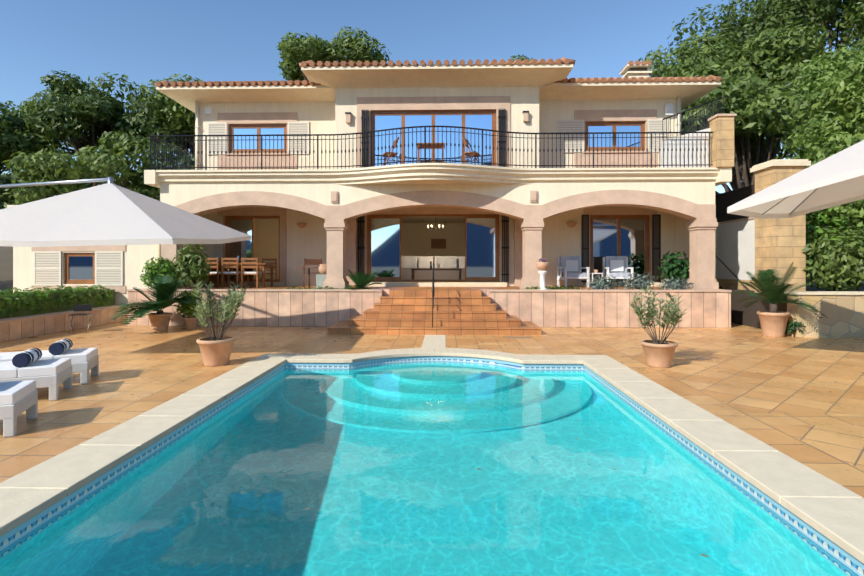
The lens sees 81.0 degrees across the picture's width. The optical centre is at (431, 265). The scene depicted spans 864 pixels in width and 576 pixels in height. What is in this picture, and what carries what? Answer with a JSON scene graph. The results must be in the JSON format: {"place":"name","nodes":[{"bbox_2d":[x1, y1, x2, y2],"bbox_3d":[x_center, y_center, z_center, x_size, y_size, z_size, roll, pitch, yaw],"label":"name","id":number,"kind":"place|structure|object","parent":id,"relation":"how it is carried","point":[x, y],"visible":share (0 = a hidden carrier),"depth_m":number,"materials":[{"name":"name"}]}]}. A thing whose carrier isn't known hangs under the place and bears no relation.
{"place":"outdoors","nodes":[
{"label":"outdoors","id":0,"kind":"place"},
{"bbox_2d":[0,260,220,341],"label":"garden wall","id":1,"kind":"structure","parent":0,"point":[17,328],"depth_m":12.68,"materials":[{"name":"beige stone"}]},
{"bbox_2d":[0,284,114,318],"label":"hedge","id":2,"kind":"object","parent":1,"relation":"on","point":[16,303],"visible":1,"depth_m":13.03,"materials":[{"name":"green plant"}]},
{"bbox_2d":[254,217,464,279],"bbox_3d":[0.204,-2.388,19.782,15.600,5.870,8.200,0,0,1],"label":"house interior","id":3,"kind":"object","parent":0,"point":[426,240],"visible":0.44,"depth_m":22.07,"materials":[{"name":"beige paint"}]},
{"bbox_2d":[0,0,856,194],"label":"sky","id":4,"kind":"structure","parent":0,"point":[143,41],"materials":[{"name":"blue"}]},
{"bbox_2d":[0,320,863,497],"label":"deck paving","id":5,"kind":"structure","parent":0,"point":[774,392],"depth_m":7.87,"materials":[{"name":"tile"}]},
{"bbox_2d":[0,380,37,436],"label":"sun lounger","id":6,"kind":"object","parent":5,"relation":"on","point":[17,398],"visible":1,"depth_m":5.12,"materials":[{"name":"white plastic"}]},
{"bbox_2d":[0,348,71,400],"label":"sun lounger","id":7,"kind":"object","parent":5,"relation":"on","point":[51,374],"visible":1,"depth_m":6.29,"materials":[{"name":"white plastic"}]},
{"bbox_2d":[0,338,98,383],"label":"sun lounger","id":8,"kind":"object","parent":5,"relation":"on","point":[84,361],"visible":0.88,"depth_m":7.16,"materials":[{"name":"white plastic"}]},
{"bbox_2d":[68,305,91,333],"bbox_3d":[-8.830,1.340,12.711,0.418,0.685,0.377,0,0,-19],"label":"folding stool","id":9,"kind":"object","parent":5,"relation":"on","point":[82,307],"visible":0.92,"depth_m":12.83,"materials":[{"name":"black metal"}]},
{"bbox_2d":[0,177,250,246],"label":"parasol","id":10,"kind":"object","parent":5,"relation":"on","point":[109,212],"visible":0.98,"depth_m":8.49,"materials":[{"name":"white fabric"}]},
{"bbox_2d":[148,312,171,331],"bbox_3d":[-7.020,1.452,13.064,0.562,0.450,0.562,0,0,1],"label":"pot","id":11,"kind":"object","parent":5,"relation":"on","point":[159,322],"visible":0.98,"depth_m":12.89,"materials":[{"name":"ceramic"}]},
{"bbox_2d":[112,274,199,323],"bbox_3d":[-7.104,0.811,13.056,2.104,1.167,1.799,0,0,-35],"label":"palm plant","id":12,"kind":"object","parent":11,"relation":"on","point":[165,289],"visible":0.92,"depth_m":12.79,"materials":[{"name":"green plant"}]},
{"bbox_2d":[183,317,197,328],"bbox_3d":[-6.410,1.527,13.448,0.367,0.300,0.367,0,0,1],"label":"pot","id":13,"kind":"object","parent":5,"relation":"on","point":[189,323],"visible":0.9,"depth_m":13.33,"materials":[{"name":"ceramic"}]},
{"bbox_2d":[175,289,205,317],"bbox_3d":[-6.375,1.005,13.435,0.745,0.814,0.715,0,0,37],"label":"pot shrub","id":14,"kind":"object","parent":13,"relation":"on","point":[186,310],"visible":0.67,"depth_m":13.32,"materials":[{"name":"green plant"}]},
{"bbox_2d":[196,336,235,366],"bbox_3d":[-3.662,1.457,8.597,0.626,0.440,0.626,0,0,1],"label":"pot","id":15,"kind":"object","parent":5,"relation":"on","point":[215,353],"visible":0.96,"depth_m":8.41,"materials":[{"name":"ceramic"}]},
{"bbox_2d":[190,280,248,340],"bbox_3d":[-3.623,0.769,8.656,1.121,1.066,1.135,0,0,1],"label":"oleander","id":16,"kind":"object","parent":15,"relation":"on","point":[228,309],"visible":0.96,"depth_m":8.61,"materials":[{"name":"green plant"}]},
{"bbox_2d":[127,282,731,327],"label":"terrace platform","id":17,"kind":"structure","parent":5,"relation":"on","point":[276,306],"depth_m":13.86,"materials":[{"name":"stone"}]},
{"bbox_2d":[140,256,179,288],"bbox_3d":[-7.741,0.267,14.429,1.110,1.099,0.808,0,0,1],"label":"terrace shrub","id":18,"kind":"object","parent":17,"relation":"on","point":[160,267],"visible":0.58,"depth_m":14.29,"materials":[{"name":"green plant"}]},
{"bbox_2d":[170,244,213,288],"bbox_3d":[-6.822,0.046,14.424,1.141,1.412,0.762,0,0,1],"label":"terrace shrub","id":19,"kind":"object","parent":17,"relation":"on","point":[188,268],"visible":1,"depth_m":14.29,"materials":[{"name":"green plant"}]},
{"bbox_2d":[192,255,276,287],"bbox_3d":[-6.293,0.177,16.046,2.400,1.000,1.740,0,0,1],"label":"dining set","id":20,"kind":"object","parent":17,"relation":"on","point":[242,264],"visible":0.79,"depth_m":15.57,"materials":[{"name":"orange wood"}]},
{"bbox_2d":[261,286,344,288],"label":"ground cover plants","id":21,"kind":"object","parent":17,"relation":"on","point":[326,287],"visible":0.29,"depth_m":14.29,"materials":[{"name":"green plant"}]},
{"bbox_2d":[297,264,326,288],"bbox_3d":[-3.491,0.317,15.125,1.050,0.720,0.800,0,0,1],"label":"pedestal pot","id":22,"kind":"object","parent":17,"relation":"on","point":[321,277],"visible":0.58,"depth_m":14.76,"materials":[{"name":"stone"}]},
{"bbox_2d":[303,258,321,286],"bbox_3d":[-3.747,0.231,15.882,0.560,0.908,0.480,0,0,-19],"label":"folding chair","id":23,"kind":"object","parent":17,"relation":"on","point":[312,261],"visible":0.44,"depth_m":15.68,"materials":[{"name":"brown wood"}]},
{"bbox_2d":[343,269,382,288],"bbox_3d":[-1.979,0.420,14.295,1.181,0.676,1.167,0,0,1],"label":"planter palm","id":24,"kind":"object","parent":17,"relation":"on","point":[361,282],"visible":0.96,"depth_m":14.08,"materials":[{"name":"green plant"}]},
{"bbox_2d":[536,258,548,288],"bbox_3d":[3.080,0.251,14.107,0.360,0.912,0.351,0,0,1],"label":"pedestal urn","id":25,"kind":"object","parent":17,"relation":"on","point":[542,267],"visible":0.79,"depth_m":14.03,"materials":[{"name":"white stone"}]},
{"bbox_2d":[518,285,582,288],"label":"ground cover plants","id":26,"kind":"object","parent":17,"relation":"on","point":[556,287],"visible":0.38,"depth_m":14.11,"materials":[{"name":"green plant"}]},
{"bbox_2d":[557,256,633,287],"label":"armchairs","id":27,"kind":"object","parent":17,"relation":"on","point":[570,267],"visible":0.81,"depth_m":16.09,"materials":[{"name":"white paint"}]},
{"bbox_2d":[585,274,620,288],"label":"shrub","id":28,"kind":"object","parent":17,"relation":"on","point":[600,283],"visible":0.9,"depth_m":14.06,"materials":[{"name":"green plant"}]},
{"bbox_2d":[619,272,657,289],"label":"shrub","id":29,"kind":"object","parent":17,"relation":"on","point":[640,284],"visible":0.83,"depth_m":14.04,"materials":[{"name":"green plant"}]},
{"bbox_2d":[657,251,689,284],"bbox_3d":[7.372,0.141,15.286,1.140,1.228,1.048,0,0,1],"label":"shrub","id":30,"kind":"object","parent":17,"relation":"on","point":[675,268],"visible":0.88,"depth_m":15.15,"materials":[{"name":"green plant"}]},
{"bbox_2d":[659,277,693,289],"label":"shrub","id":31,"kind":"object","parent":17,"relation":"on","point":[675,285],"visible":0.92,"depth_m":13.99,"materials":[{"name":"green plant"}]},
{"bbox_2d":[327,296,541,334],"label":"terrace steps","id":32,"kind":"structure","parent":5,"relation":"on","point":[405,315],"depth_m":12.65,"materials":[{"name":"tile"}]},
{"bbox_2d":[432,257,434,326],"bbox_3d":[0.034,0.712,13.094,0.034,1.936,1.594,0,0,1],"label":"step handrail","id":33,"kind":"object","parent":32,"relation":"on","point":[433,291],"visible":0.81,"depth_m":12.78,"materials":[{"name":"black metal"}]},
{"bbox_2d":[640,340,677,367],"bbox_3d":[3.797,1.477,8.467,0.583,0.400,0.583,0,0,1],"label":"pot","id":34,"kind":"object","parent":5,"relation":"on","point":[658,355],"visible":0.96,"depth_m":8.29,"materials":[{"name":"ceramic"}]},
{"bbox_2d":[629,286,685,343],"bbox_3d":[3.754,0.815,8.465,0.949,1.014,1.121,0,0,37],"label":"oleander","id":35,"kind":"object","parent":34,"relation":"on","point":[673,314],"visible":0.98,"depth_m":8.50,"materials":[{"name":"green plant"}]},
{"bbox_2d":[715,255,748,289],"bbox_3d":[9.341,0.221,16.399,0.032,2.912,3.713,0,0,1],"label":"stair handrail","id":36,"kind":"object","parent":5,"relation":"on","point":[730,271],"visible":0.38,"depth_m":15.88,"materials":[{"name":"black metal"}]},
{"bbox_2d":[757,311,790,336],"bbox_3d":[8.109,1.387,12.028,0.670,0.580,0.670,0,0,1],"label":"pot","id":37,"kind":"object","parent":5,"relation":"on","point":[773,324],"visible":0.98,"depth_m":11.82,"materials":[{"name":"ceramic"}]},
{"bbox_2d":[730,261,827,317],"bbox_3d":[8.232,0.544,12.043,2.054,1.318,1.836,0,0,25],"label":"cycad plant","id":38,"kind":"object","parent":37,"relation":"in","point":[772,291],"visible":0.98,"depth_m":11.81,"materials":[{"name":"green plant"}]},
{"bbox_2d":[750,159,810,292],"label":"stone pillar","id":39,"kind":"structure","parent":5,"relation":"on","point":[780,244],"depth_m":12.96,"materials":[{"name":"beige stone"}]},
{"bbox_2d":[727,140,863,218],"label":"parasol","id":40,"kind":"object","parent":5,"relation":"on","point":[836,179],"visible":1,"depth_m":7.70,"materials":[{"name":"white fabric"}]},
{"bbox_2d":[0,215,863,294],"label":"boundary wall","id":41,"kind":"structure","parent":0,"point":[6,267],"depth_m":34.59,"materials":[{"name":"beige stone"}]},
{"bbox_2d":[0,70,187,171],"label":"tree","id":42,"kind":"object","parent":41,"relation":"on","point":[71,109],"visible":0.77,"depth_m":28.69,"materials":[{"name":"green plant"}]},
{"bbox_2d":[123,74,200,164],"bbox_3d":[-16.042,-5.568,33.513,8.481,13.127,10.340,0,0,1],"label":"tree","id":43,"kind":"object","parent":41,"relation":"on","point":[176,112],"visible":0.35,"depth_m":30.02,"materials":[{"name":"green plant"}]},
{"bbox_2d":[276,26,390,80],"bbox_3d":[-7.330,-8.281,36.893,7.629,16.948,10.492,0,0,-16],"label":"tree","id":44,"kind":"object","parent":41,"relation":"on","point":[294,51],"visible":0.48,"depth_m":33.55,"materials":[{"name":"green plant"}]},
{"bbox_2d":[505,54,532,62],"bbox_3d":[5.755,-8.155,39.435,6.882,15.104,6.677,0,0,1],"label":"tree","id":45,"kind":"object","parent":41,"relation":"on","point":[520,57],"visible":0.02,"depth_m":36.92,"materials":[{"name":"green plant"}]},
{"bbox_2d":[638,45,690,77],"bbox_3d":[15.307,-6.630,33.924,8.238,14.252,9.224,0,0,1],"label":"tree","id":46,"kind":"object","parent":41,"relation":"on","point":[659,66],"visible":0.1,"depth_m":30.61,"materials":[{"name":"green plant"}]},
{"bbox_2d":[667,0,863,104],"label":"tree","id":47,"kind":"object","parent":41,"relation":"on","point":[776,14],"visible":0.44,"depth_m":29.12,"materials":[{"name":"green plant"}]},
{"bbox_2d":[786,318,805,336],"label":"plant","id":48,"kind":"object","parent":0,"point":[790,326],"visible":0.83,"depth_m":11.85,"materials":[{"name":"green plant"}]},
{"label":"ground","id":49,"kind":"structure","parent":0,"visible":0},
{"bbox_2d":[0,157,52,204],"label":"tree","id":50,"kind":"object","parent":49,"relation":"on","point":[6,178],"visible":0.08,"depth_m":25.29,"materials":[{"name":"green plant"}]},
{"bbox_2d":[0,101,65,174],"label":"tree","id":51,"kind":"object","parent":49,"relation":"on","point":[11,143],"visible":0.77,"depth_m":27.51,"materials":[{"name":"green plant"}]},
{"bbox_2d":[7,205,159,304],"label":"annex building","id":52,"kind":"structure","parent":49,"relation":"on","point":[118,268],"depth_m":15.65,"materials":[{"name":"beige paint"}]},
{"bbox_2d":[0,130,177,209],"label":"tree","id":53,"kind":"object","parent":49,"relation":"on","point":[46,166],"visible":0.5,"depth_m":23.68,"materials":[{"name":"green plant"}]},
{"bbox_2d":[135,142,194,198],"bbox_3d":[-12.734,-2.394,28.156,6.871,8.794,6.975,0,0,1],"label":"tree","id":54,"kind":"object","parent":49,"relation":"on","point":[141,181],"visible":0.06,"depth_m":26.78,"materials":[{"name":"green plant"}]},
{"bbox_2d":[0,354,863,575],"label":"pool shell","id":55,"kind":"object","parent":49,"relation":"in","point":[855,565],"depth_m":4.76},
{"bbox_2d":[0,361,858,575],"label":"pool water","id":56,"kind":"structure","parent":55,"relation":"in","point":[410,489],"depth_m":4.00,"materials":[{"name":"teal liquid"}]},
{"bbox_2d":[14,328,838,556],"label":"fallen leaves","id":57,"kind":"object","parent":56,"relation":"on","point":[466,409],"visible":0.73,"depth_m":6.38,"materials":[{"name":"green plant"}]},
{"bbox_2d":[0,335,863,563],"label":"pool coping","id":58,"kind":"object","parent":55,"relation":"on","point":[830,510],"visible":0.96,"depth_m":4.62,"materials":[{"name":"beige stone"}]},
{"bbox_2d":[144,87,731,289],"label":"house walls","id":59,"kind":"structure","parent":49,"relation":"on","point":[540,207],"depth_m":14.68,"materials":[{"name":"beige paint"}]},
{"bbox_2d":[382,136,479,165],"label":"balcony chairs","id":60,"kind":"object","parent":59,"relation":"on","point":[465,141],"visible":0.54,"depth_m":14.34,"materials":[{"name":"orange wood"}]},
{"bbox_2d":[150,126,712,169],"bbox_3d":[-0.297,-3.234,14.369,16.127,1.022,2.350,0,0,10],"label":"balcony railing","id":61,"kind":"object","parent":59,"relation":"attached to","point":[179,163],"visible":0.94,"depth_m":14.23,"materials":[{"name":"black metal"}]},
{"bbox_2d":[207,109,667,281],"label":"house windows","id":62,"kind":"structure","parent":59,"relation":"in","point":[620,235],"depth_m":16.72,"materials":[{"name":"brown wood"}]},
{"bbox_2d":[195,96,680,227],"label":"wall lamps","id":63,"kind":"object","parent":59,"relation":"attached to","point":[668,109],"depth_m":16.56,"materials":[{"name":"ceramic"}]},
{"bbox_2d":[155,57,722,112],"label":"house roof","id":64,"kind":"structure","parent":59,"relation":"on","point":[548,78],"depth_m":15.49,"materials":[{"name":"beige paint"}]},
{"bbox_2d":[660,95,736,166],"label":"balcony parapet","id":65,"kind":"structure","parent":59,"relation":"on","point":[721,128],"depth_m":14.31,"materials":[{"name":"white paint"}]},
{"bbox_2d":[715,184,754,290],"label":"boundary wall","id":66,"kind":"structure","parent":49,"relation":"on","point":[734,244],"depth_m":15.79,"materials":[{"name":"white paint"}]},
{"bbox_2d":[681,72,824,191],"bbox_3d":[13.418,-3.065,21.789,7.766,10.139,7.438,0,0,-25],"label":"tree","id":67,"kind":"object","parent":49,"relation":"on","point":[756,105],"visible":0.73,"depth_m":20.02,"materials":[{"name":"green plant"}]},
{"bbox_2d":[662,19,862,193],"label":"tree","id":68,"kind":"object","parent":49,"relation":"on","point":[774,63],"visible":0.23,"depth_m":23.43,"materials":[{"name":"green plant"}]},
{"bbox_2d":[725,289,863,337],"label":"low wall","id":69,"kind":"structure","parent":49,"relation":"on","point":[843,311],"depth_m":11.81,"materials":[{"name":"stone"}]},
{"bbox_2d":[775,41,863,288],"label":"hedge tree","id":70,"kind":"object","parent":69,"relation":"on","point":[813,73],"visible":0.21,"depth_m":15.86,"materials":[{"name":"green plant"}]},
{"bbox_2d":[797,50,863,290],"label":"hedge tree","id":71,"kind":"object","parent":69,"relation":"on","point":[837,90],"visible":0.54,"depth_m":13.69,"materials":[{"name":"green plant"}]},
{"bbox_2d":[801,226,863,290],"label":"planter bush","id":72,"kind":"object","parent":69,"relation":"on","point":[837,272],"visible":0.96,"depth_m":12.59,"materials":[{"name":"green plant"}]},
{"bbox_2d":[806,204,863,290],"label":"planter bush","id":73,"kind":"object","parent":69,"relation":"on","point":[818,230],"visible":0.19,"depth_m":13.84,"materials":[{"name":"green plant"}]},
{"bbox_2d":[830,0,863,54],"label":"tree","id":74,"kind":"object","parent":49,"relation":"on","point":[852,22],"visible":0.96,"depth_m":25.66,"materials":[{"name":"green plant"}]}
]}

